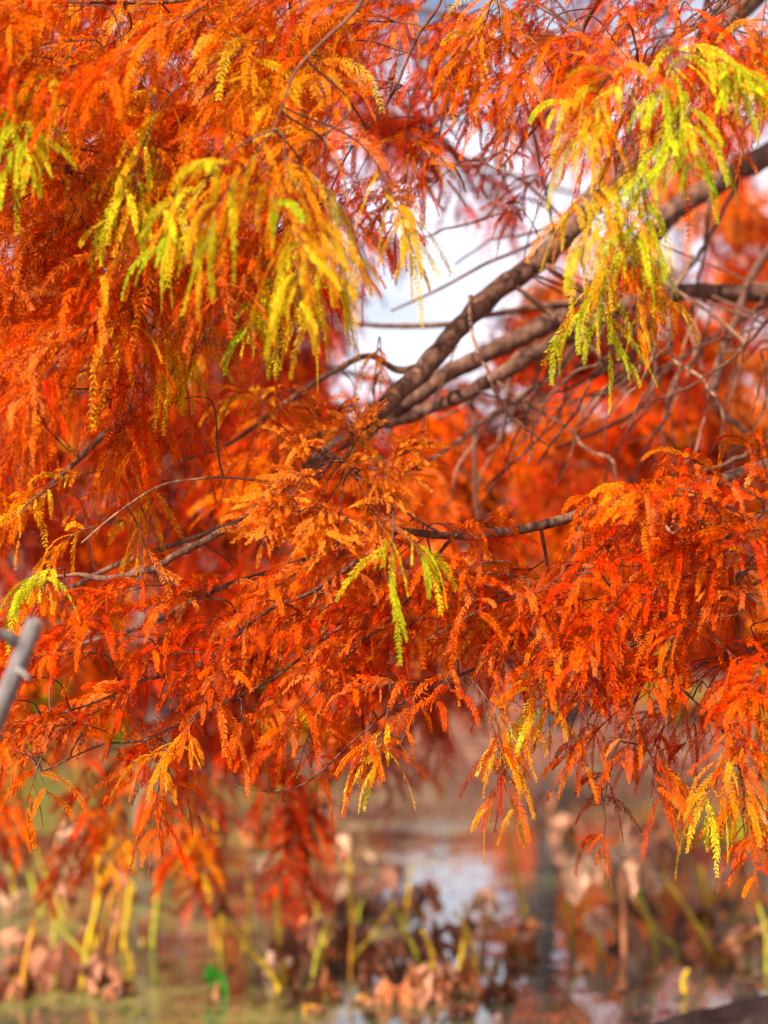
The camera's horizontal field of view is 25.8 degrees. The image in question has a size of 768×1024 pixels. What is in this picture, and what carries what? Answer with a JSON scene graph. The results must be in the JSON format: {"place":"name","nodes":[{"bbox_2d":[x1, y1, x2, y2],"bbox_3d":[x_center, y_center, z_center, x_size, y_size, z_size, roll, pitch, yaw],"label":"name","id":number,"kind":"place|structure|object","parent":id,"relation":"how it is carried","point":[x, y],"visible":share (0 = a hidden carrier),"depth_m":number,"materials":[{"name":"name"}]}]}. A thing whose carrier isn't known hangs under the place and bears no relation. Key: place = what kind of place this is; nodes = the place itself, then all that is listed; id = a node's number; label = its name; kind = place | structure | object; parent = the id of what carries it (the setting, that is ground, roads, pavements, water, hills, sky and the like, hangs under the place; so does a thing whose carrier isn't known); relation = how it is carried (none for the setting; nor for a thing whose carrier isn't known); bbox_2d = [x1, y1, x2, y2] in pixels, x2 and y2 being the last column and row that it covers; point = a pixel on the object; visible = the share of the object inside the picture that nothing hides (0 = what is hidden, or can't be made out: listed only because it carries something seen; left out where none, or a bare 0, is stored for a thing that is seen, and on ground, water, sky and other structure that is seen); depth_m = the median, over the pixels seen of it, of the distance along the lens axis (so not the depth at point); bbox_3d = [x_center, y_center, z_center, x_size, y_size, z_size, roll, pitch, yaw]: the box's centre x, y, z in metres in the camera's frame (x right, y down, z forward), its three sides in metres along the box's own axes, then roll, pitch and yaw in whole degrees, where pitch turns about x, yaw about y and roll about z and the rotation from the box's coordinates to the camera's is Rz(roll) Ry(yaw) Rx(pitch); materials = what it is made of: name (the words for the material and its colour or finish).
{"place":"outdoors","nodes":[
{"label":"outdoors","id":0,"kind":"place"},
{"bbox_2d":[0,758,767,1023],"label":"water","id":1,"kind":"structure","parent":0,"point":[581,983],"depth_m":6.62,"materials":[{"name":"liquid"}]},
{"bbox_2d":[0,928,23,947],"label":"lotus plant","id":2,"kind":"object","parent":1,"relation":"on","point":[8,933],"visible":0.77,"depth_m":5.82,"materials":[{"name":"brown plant"}]},
{"bbox_2d":[2,950,23,979],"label":"lotus plant","id":3,"kind":"object","parent":1,"relation":"on","point":[14,962],"visible":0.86,"depth_m":5.15,"materials":[{"name":"brown plant"}]},
{"bbox_2d":[0,890,29,914],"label":"lotus plant","id":4,"kind":"object","parent":1,"relation":"on","point":[15,903],"visible":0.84,"depth_m":6.64,"materials":[{"name":"brown plant"}]},
{"bbox_2d":[0,934,34,955],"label":"lotus plant","id":5,"kind":"object","parent":1,"relation":"on","point":[21,940],"visible":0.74,"depth_m":5.65,"materials":[{"name":"brown plant"}]},
{"bbox_2d":[0,967,36,1002],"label":"lotus plant","id":6,"kind":"object","parent":1,"relation":"on","point":[9,989],"visible":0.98,"depth_m":4.97,"materials":[{"name":"brown plant"}]},
{"bbox_2d":[20,918,36,997],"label":"lotus plant","id":7,"kind":"object","parent":1,"relation":"on","point":[24,973],"visible":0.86,"depth_m":4.99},
{"bbox_2d":[35,972,54,991],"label":"lotus plant","id":8,"kind":"object","parent":1,"relation":"on","point":[47,983],"visible":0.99,"depth_m":5.10,"materials":[{"name":"brown plant"}]},
{"bbox_2d":[44,883,78,915],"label":"lotus plant","id":9,"kind":"object","parent":1,"relation":"on","point":[61,892],"visible":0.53,"depth_m":6.60,"materials":[{"name":"brown plant"}]},
{"bbox_2d":[45,901,89,962],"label":"lotus plant","id":10,"kind":"object","parent":1,"relation":"on","point":[76,946],"visible":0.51,"depth_m":5.40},
{"bbox_2d":[28,929,123,994],"bbox_3d":[-0.939,1.513,5.181,0.261,0.415,0.303,-2,-6,26],"label":"lotus plant","id":11,"kind":"object","parent":1,"relation":"on","point":[95,970],"visible":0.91,"depth_m":5.16,"materials":[{"name":"brown plant"}]},
{"bbox_2d":[74,913,107,947],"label":"lotus plant","id":12,"kind":"object","parent":1,"relation":"on","point":[85,920],"visible":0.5,"depth_m":5.88,"materials":[{"name":"yellow plant"}]},
{"bbox_2d":[82,864,102,959],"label":"lotus plant","id":13,"kind":"object","parent":1,"relation":"on","point":[91,927],"visible":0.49,"depth_m":5.64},
{"bbox_2d":[96,887,116,949],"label":"lotus plant","id":14,"kind":"object","parent":1,"relation":"on","point":[104,919],"visible":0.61,"depth_m":5.67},
{"bbox_2d":[89,863,139,899],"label":"lotus plant","id":15,"kind":"object","parent":1,"relation":"on","point":[111,884],"visible":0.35,"depth_m":7.06,"materials":[{"name":"brown plant"}]},
{"bbox_2d":[109,888,123,951],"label":"lotus plant","id":16,"kind":"object","parent":1,"relation":"in","point":[117,924],"visible":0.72,"depth_m":5.79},
{"bbox_2d":[103,980,135,1001],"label":"lotus plant","id":17,"kind":"object","parent":1,"relation":"on","point":[109,991],"visible":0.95,"depth_m":4.98,"materials":[{"name":"brown plant"}]},
{"bbox_2d":[110,904,132,933],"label":"lotus plant","id":18,"kind":"object","parent":1,"relation":"on","point":[114,915],"visible":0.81,"depth_m":6.12,"materials":[{"name":"brown plant"}]},
{"bbox_2d":[121,880,132,947],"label":"lotus plant","id":19,"kind":"object","parent":1,"relation":"on","point":[128,902],"visible":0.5,"depth_m":5.86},
{"bbox_2d":[124,908,134,977],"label":"lotus plant","id":20,"kind":"object","parent":1,"relation":"in","point":[131,964],"visible":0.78,"depth_m":5.32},
{"bbox_2d":[133,906,160,943],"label":"lotus plant","id":21,"kind":"object","parent":1,"relation":"on","point":[143,933],"visible":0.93,"depth_m":5.96,"materials":[{"name":"brown plant"}]},
{"bbox_2d":[150,882,158,946],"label":"lotus plant","id":22,"kind":"object","parent":1,"relation":"in","point":[154,927],"visible":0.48,"depth_m":5.89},
{"bbox_2d":[144,846,182,869],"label":"lotus plant","id":23,"kind":"object","parent":1,"relation":"on","point":[153,860],"visible":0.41,"depth_m":8.06,"materials":[{"name":"brown plant"}]},
{"bbox_2d":[58,0,283,731],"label":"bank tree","id":24,"kind":"object","parent":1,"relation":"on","point":[137,616],"visible":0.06,"depth_m":19.41,"materials":[{"name":"plant"}]},
{"bbox_2d":[177,889,239,942],"bbox_3d":[-0.624,1.576,5.956,0.219,0.443,0.176,0,-5,0],"label":"lotus plant","id":25,"kind":"object","parent":1,"relation":"on","point":[216,909],"visible":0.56,"depth_m":5.94,"materials":[{"name":"brown plant"}]},
{"bbox_2d":[203,964,227,996],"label":"lotus plant","id":26,"kind":"object","parent":1,"relation":"on","point":[213,976],"visible":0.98,"depth_m":5.02,"materials":[{"name":"green plant"}]},
{"bbox_2d":[217,917,227,969],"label":"lotus plant","id":27,"kind":"object","parent":1,"relation":"in","point":[225,959],"visible":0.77,"depth_m":5.45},
{"bbox_2d":[242,876,252,946],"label":"lotus plant","id":28,"kind":"object","parent":1,"relation":"on","point":[249,916],"visible":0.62,"depth_m":5.89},
{"bbox_2d":[224,917,281,989],"bbox_3d":[-0.394,1.484,5.122,0.192,0.489,0.023,0,-5,-5],"label":"lotus plant","id":29,"kind":"object","parent":1,"relation":"on","point":[261,961],"visible":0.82,"depth_m":5.12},
{"bbox_2d":[237,816,269,842],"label":"lotus plant","id":30,"kind":"object","parent":1,"relation":"on","point":[251,834],"visible":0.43,"depth_m":9.31,"materials":[{"name":"brown plant"}]},
{"bbox_2d":[245,854,295,903],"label":"lotus plant","id":31,"kind":"object","parent":1,"relation":"on","point":[256,863],"visible":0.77,"depth_m":6.89,"materials":[{"name":"brown plant"}]},
{"bbox_2d":[274,869,287,985],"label":"lotus plant","id":32,"kind":"object","parent":1,"relation":"in","point":[283,971],"visible":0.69,"depth_m":5.18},
{"bbox_2d":[0,791,563,1023],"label":"duckweed","id":33,"kind":"object","parent":1,"relation":"on","point":[157,982],"visible":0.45,"depth_m":5.39,"materials":[{"name":"green plant"}]},
{"bbox_2d":[267,926,312,985],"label":"lotus plant","id":34,"kind":"object","parent":1,"relation":"on","point":[297,951],"visible":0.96,"depth_m":5.18,"materials":[{"name":"brown plant"}]},
{"bbox_2d":[263,949,319,980],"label":"lotus plant","id":35,"kind":"object","parent":1,"relation":"on","point":[305,968],"visible":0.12,"depth_m":5.38,"materials":[{"name":"brown plant"}]},
{"bbox_2d":[288,988,310,1002],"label":"lotus plant","id":36,"kind":"object","parent":1,"relation":"on","point":[295,993],"visible":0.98,"depth_m":4.92,"materials":[{"name":"brown plant"}]},
{"bbox_2d":[303,1003,327,1014],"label":"lotus plant","id":37,"kind":"object","parent":1,"relation":"on","point":[315,1009],"visible":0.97,"depth_m":4.77,"materials":[{"name":"brown plant"}]},
{"bbox_2d":[310,919,328,986],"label":"lotus plant","id":38,"kind":"object","parent":1,"relation":"in","point":[313,973],"visible":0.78,"depth_m":5.06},
{"bbox_2d":[307,966,345,1003],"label":"lotus plant","id":39,"kind":"object","parent":1,"relation":"on","point":[321,990],"visible":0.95,"depth_m":4.98,"materials":[{"name":"brown plant"}]},
{"bbox_2d":[310,908,345,958],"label":"lotus plant","id":40,"kind":"object","parent":1,"relation":"on","point":[317,926],"visible":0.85,"depth_m":5.66,"materials":[{"name":"brown plant"}]},
{"bbox_2d":[309,938,349,958],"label":"lotus plant","id":41,"kind":"object","parent":1,"relation":"on","point":[331,942],"visible":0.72,"depth_m":5.69,"materials":[{"name":"brown plant"}]},
{"bbox_2d":[348,902,354,978],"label":"lotus plant","id":42,"kind":"object","parent":1,"relation":"in","point":[350,973],"visible":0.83,"depth_m":5.29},
{"bbox_2d":[333,921,375,957],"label":"lotus plant","id":43,"kind":"object","parent":1,"relation":"on","point":[361,934],"visible":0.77,"depth_m":5.70,"materials":[{"name":"brown plant"}]},
{"bbox_2d":[332,893,377,913],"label":"lotus plant","id":44,"kind":"object","parent":1,"relation":"on","point":[341,904],"visible":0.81,"depth_m":6.71,"materials":[{"name":"brown plant"}]},
{"bbox_2d":[338,826,373,867],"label":"lotus plant","id":45,"kind":"object","parent":1,"relation":"on","point":[350,836],"visible":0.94,"depth_m":8.11,"materials":[{"name":"brown plant"}]},
{"bbox_2d":[356,990,383,1004],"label":"lotus plant","id":46,"kind":"object","parent":1,"relation":"on","point":[366,998],"visible":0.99,"depth_m":4.91,"materials":[{"name":"brown plant"}]},
{"bbox_2d":[353,906,391,966],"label":"lotus plant","id":47,"kind":"object","parent":1,"relation":"on","point":[361,947],"visible":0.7,"depth_m":5.46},
{"bbox_2d":[362,960,388,991],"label":"lotus plant","id":48,"kind":"object","parent":1,"relation":"on","point":[374,968],"visible":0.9,"depth_m":5.06,"materials":[{"name":"brown plant"}]},
{"bbox_2d":[355,953,402,986],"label":"lotus plant","id":49,"kind":"object","parent":1,"relation":"on","point":[363,967],"visible":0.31,"depth_m":5.20,"materials":[{"name":"brown plant"}]},
{"bbox_2d":[0,0,767,938],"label":"cypress tree","id":50,"kind":"object","parent":1,"relation":"on","point":[532,492],"visible":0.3,"depth_m":4.70,"materials":[{"name":"orange plant"}]},
{"bbox_2d":[5,770,764,1023],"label":"floating leaf bits","id":51,"kind":"object","parent":1,"relation":"on","point":[510,962],"visible":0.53,"depth_m":6.57,"materials":[{"name":"plant"}]},
{"bbox_2d":[367,860,404,904],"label":"lotus plant","id":52,"kind":"object","parent":1,"relation":"on","point":[388,875],"visible":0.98,"depth_m":6.80,"materials":[{"name":"brown plant"}]},
{"bbox_2d":[374,963,427,1006],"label":"lotus plant","id":53,"kind":"object","parent":1,"relation":"on","point":[387,989],"visible":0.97,"depth_m":4.92,"materials":[{"name":"brown plant"}]},
{"bbox_2d":[378,931,429,966],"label":"lotus plant","id":54,"kind":"object","parent":1,"relation":"on","point":[400,946],"visible":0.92,"depth_m":5.51,"materials":[{"name":"brown plant"}]},
{"bbox_2d":[389,900,421,966],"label":"lotus plant","id":55,"kind":"object","parent":1,"relation":"on","point":[414,949],"visible":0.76,"depth_m":5.43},
{"bbox_2d":[384,894,429,923],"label":"lotus plant","id":56,"kind":"object","parent":1,"relation":"on","point":[418,906],"visible":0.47,"depth_m":6.37,"materials":[{"name":"brown plant"}]},
{"bbox_2d":[402,880,443,923],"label":"lotus plant","id":57,"kind":"object","parent":1,"relation":"on","point":[430,891],"visible":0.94,"depth_m":6.39,"materials":[{"name":"brown plant"}]},
{"bbox_2d":[410,986,445,1007],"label":"lotus plant","id":58,"kind":"object","parent":1,"relation":"on","point":[422,996],"visible":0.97,"depth_m":4.87,"materials":[{"name":"brown plant"}]},
{"bbox_2d":[410,918,458,968],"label":"lotus plant","id":59,"kind":"object","parent":1,"relation":"on","point":[439,945],"visible":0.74,"depth_m":5.46,"materials":[{"name":"brown plant"}]},
{"bbox_2d":[424,960,460,1003],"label":"lotus plant","id":60,"kind":"object","parent":1,"relation":"on","point":[446,972],"visible":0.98,"depth_m":4.90,"materials":[{"name":"brown plant"}]},
{"bbox_2d":[432,956,482,995],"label":"lotus plant","id":61,"kind":"object","parent":1,"relation":"on","point":[466,972],"visible":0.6,"depth_m":5.08,"materials":[{"name":"brown plant"}]},
{"bbox_2d":[456,924,467,970],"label":"lotus plant","id":62,"kind":"object","parent":1,"relation":"in","point":[462,951],"visible":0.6,"depth_m":5.33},
{"bbox_2d":[440,917,484,965],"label":"lotus plant","id":63,"kind":"object","parent":1,"relation":"on","point":[456,932],"visible":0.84,"depth_m":5.50,"materials":[{"name":"brown plant"}]},
{"bbox_2d":[448,1000,476,1018],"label":"lotus plant","id":64,"kind":"object","parent":1,"relation":"on","point":[464,1010],"visible":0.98,"depth_m":4.73,"materials":[{"name":"brown plant"}]},
{"bbox_2d":[454,910,478,976],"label":"lotus plant","id":65,"kind":"object","parent":1,"relation":"on","point":[475,963],"visible":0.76,"depth_m":5.24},
{"bbox_2d":[467,886,504,933],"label":"lotus plant","id":66,"kind":"object","parent":1,"relation":"on","point":[482,900],"visible":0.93,"depth_m":6.16,"materials":[{"name":"brown plant"}]},
{"bbox_2d":[481,974,517,1003],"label":"lotus plant","id":67,"kind":"object","parent":1,"relation":"on","point":[494,990],"visible":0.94,"depth_m":4.96,"materials":[{"name":"brown plant"}]},
{"bbox_2d":[485,913,531,957],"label":"lotus plant","id":68,"kind":"object","parent":1,"relation":"on","point":[500,928],"visible":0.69,"depth_m":5.68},
{"bbox_2d":[506,838,526,912],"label":"lotus plant","id":69,"kind":"object","parent":1,"relation":"on","point":[520,893],"visible":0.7,"depth_m":6.70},
{"bbox_2d":[500,924,542,960],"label":"lotus plant","id":70,"kind":"object","parent":1,"relation":"on","point":[518,949],"visible":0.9,"depth_m":5.66,"materials":[{"name":"brown plant"}]},
{"bbox_2d":[529,790,559,812],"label":"lotus plant","id":71,"kind":"object","parent":1,"relation":"on","point":[549,805],"visible":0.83,"depth_m":11.18,"materials":[{"name":"brown plant"}]},
{"bbox_2d":[548,813,584,840],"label":"lotus plant","id":72,"kind":"object","parent":1,"relation":"on","point":[556,827],"visible":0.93,"depth_m":9.39,"materials":[{"name":"brown plant"}]},
{"bbox_2d":[567,896,575,946],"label":"lotus plant","id":73,"kind":"object","parent":1,"relation":"in","point":[572,933],"visible":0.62,"depth_m":5.89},
{"bbox_2d":[583,907,618,952],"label":"lotus plant","id":74,"kind":"object","parent":1,"relation":"on","point":[598,921],"visible":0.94,"depth_m":5.77,"materials":[{"name":"brown plant"}]},
{"bbox_2d":[562,818,666,990],"bbox_3d":[0.724,1.341,5.095,0.252,0.801,0.262,3,-6,-34],"label":"lotus plant","id":75,"kind":"object","parent":1,"relation":"on","point":[631,865],"visible":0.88,"depth_m":5.11,"materials":[{"name":"brown plant"}]},
{"bbox_2d":[602,899,629,921],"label":"lotus plant","id":76,"kind":"object","parent":1,"relation":"on","point":[614,906],"visible":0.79,"depth_m":6.31,"materials":[{"name":"brown plant"}]},
{"bbox_2d":[598,806,641,847],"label":"lotus plant","id":77,"kind":"object","parent":1,"relation":"on","point":[613,828],"visible":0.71,"depth_m":8.69,"materials":[{"name":"brown plant"}]},
{"bbox_2d":[615,873,657,946],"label":"lotus plant","id":78,"kind":"object","parent":1,"relation":"on","point":[639,907],"visible":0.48,"depth_m":5.89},
{"bbox_2d":[636,888,656,965],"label":"lotus plant","id":79,"kind":"object","parent":1,"relation":"on","point":[651,930],"visible":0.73,"depth_m":5.52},
{"bbox_2d":[623,821,688,897],"bbox_3d":[1.147,1.611,7.083,0.298,0.589,0.249,0,-5,0],"label":"lotus plant","id":80,"kind":"object","parent":1,"relation":"on","point":[658,851],"visible":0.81,"depth_m":7.11,"materials":[{"name":"brown plant"}]},
{"bbox_2d":[650,815,681,838],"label":"lotus plant","id":81,"kind":"object","parent":1,"relation":"on","point":[660,823],"visible":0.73,"depth_m":8.96,"materials":[{"name":"brown plant"}]},
{"bbox_2d":[660,873,712,955],"bbox_3d":[1.027,1.494,5.609,0.205,0.568,0.024,1,-5,-7],"label":"lotus plant","id":82,"kind":"object","parent":1,"relation":"on","point":[700,931],"visible":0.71,"depth_m":5.61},
{"bbox_2d":[670,903,718,939],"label":"lotus plant","id":83,"kind":"object","parent":1,"relation":"on","point":[704,916],"visible":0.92,"depth_m":6.05,"materials":[{"name":"brown plant"}]},
{"bbox_2d":[689,938,736,968],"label":"lotus plant","id":84,"kind":"object","parent":1,"relation":"on","point":[722,954],"visible":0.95,"depth_m":5.54,"materials":[{"name":"brown plant"}]},
{"bbox_2d":[707,847,767,897],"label":"lotus plant","id":85,"kind":"object","parent":1,"relation":"on","point":[762,879],"visible":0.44,"depth_m":7.06,"materials":[{"name":"brown plant"}]},
{"bbox_2d":[725,921,764,957],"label":"lotus plant","id":86,"kind":"object","parent":1,"relation":"on","point":[737,932],"visible":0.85,"depth_m":5.73,"materials":[{"name":"brown plant"}]},
{"bbox_2d":[723,816,767,852],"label":"lotus plant","id":87,"kind":"object","parent":1,"relation":"on","point":[739,823],"visible":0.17,"depth_m":7.90,"materials":[{"name":"yellow plant"}]},
{"bbox_2d":[757,903,767,972],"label":"lotus plant","id":88,"kind":"object","parent":1,"relation":"on","point":[766,937],"visible":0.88,"depth_m":5.40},
{"bbox_2d":[1,0,767,626],"label":"sky","id":89,"kind":"structure","parent":0,"point":[402,347],"materials":[{"name":"white"}]},
{"bbox_2d":[17,641,767,771],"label":"ground","id":90,"kind":"structure","parent":0,"point":[483,741],"depth_m":17.74,"materials":[{"name":"brown soil"}]},
{"bbox_2d":[0,617,42,736],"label":"dead sapling","id":91,"kind":"object","parent":90,"relation":"on","point":[23,644],"visible":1,"depth_m":1.69,"materials":[{"name":"grey wood"}]},
{"bbox_2d":[18,682,107,757],"bbox_3d":[-3.515,2.261,17.468,1.210,1.022,0.864,4,-7,-39],"label":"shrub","id":92,"kind":"object","parent":90,"relation":"on","point":[53,745],"visible":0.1,"depth_m":17.43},
{"bbox_2d":[0,0,133,694],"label":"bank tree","id":93,"kind":"object","parent":90,"relation":"on","point":[10,556],"visible":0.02,"depth_m":20.97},
{"bbox_2d":[36,167,213,640],"bbox_3d":[-4.398,-1.753,27.634,4.036,9.565,4.709,-3,-6,31],"label":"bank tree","id":94,"kind":"object","parent":90,"relation":"on","point":[114,572],"visible":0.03,"depth_m":26.89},
{"bbox_2d":[109,142,304,636],"bbox_3d":[-2.861,-1.848,31.372,6.298,10.728,4.988,0,-5,0],"label":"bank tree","id":95,"kind":"object","parent":90,"relation":"on","point":[277,555],"depth_m":30.91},
{"bbox_2d":[165,233,357,645],"bbox_3d":[-1.738,-0.839,23.191,2.917,6.449,2.750,-4,-6,35],"label":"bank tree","id":96,"kind":"object","parent":90,"relation":"on","point":[339,381],"visible":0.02,"depth_m":23.05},
{"bbox_2d":[0,0,767,898],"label":"cypress tree","id":97,"kind":"object","parent":90,"relation":"on","point":[152,176],"visible":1,"depth_m":2.31,"materials":[{"name":"orange plant"}]},
{"bbox_2d":[0,635,767,768],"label":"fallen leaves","id":98,"kind":"object","parent":90,"relation":"on","point":[589,758],"visible":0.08,"depth_m":17.29,"materials":[{"name":"orange plant"}]},
{"bbox_2d":[0,241,767,637],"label":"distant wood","id":99,"kind":"object","parent":90,"relation":"on","point":[204,365],"visible":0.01,"depth_m":38.20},
{"bbox_2d":[486,282,603,730],"bbox_3d":[1.671,-0.033,18.342,1.698,5.092,1.386,-2,-5,17],"label":"bank tree","id":100,"kind":"object","parent":90,"relation":"on","point":[546,725],"visible":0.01,"depth_m":18.07,"materials":[{"name":"orange plant"}]},
{"bbox_2d":[493,253,710,653],"bbox_3d":[3.323,-0.616,22.473,3.733,5.998,2.857,5,-7,-44],"label":"bank tree","id":101,"kind":"object","parent":90,"relation":"on","point":[643,442],"visible":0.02,"depth_m":22.00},
{"bbox_2d":[574,198,767,668],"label":"bank tree","id":102,"kind":"object","parent":90,"relation":"on","point":[718,280],"visible":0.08,"depth_m":20.93,"materials":[{"name":"plant"}]},
{"bbox_2d":[629,638,713,727],"bbox_3d":[3.116,1.916,18.121,1.083,1.237,0.848,-3,-6,28],"label":"shrub","id":103,"kind":"object","parent":90,"relation":"on","point":[645,698],"visible":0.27,"depth_m":18.03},
{"bbox_2d":[653,995,767,1023],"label":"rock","id":104,"kind":"object","parent":90,"relation":"on","point":[754,1010],"visible":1,"depth_m":3.62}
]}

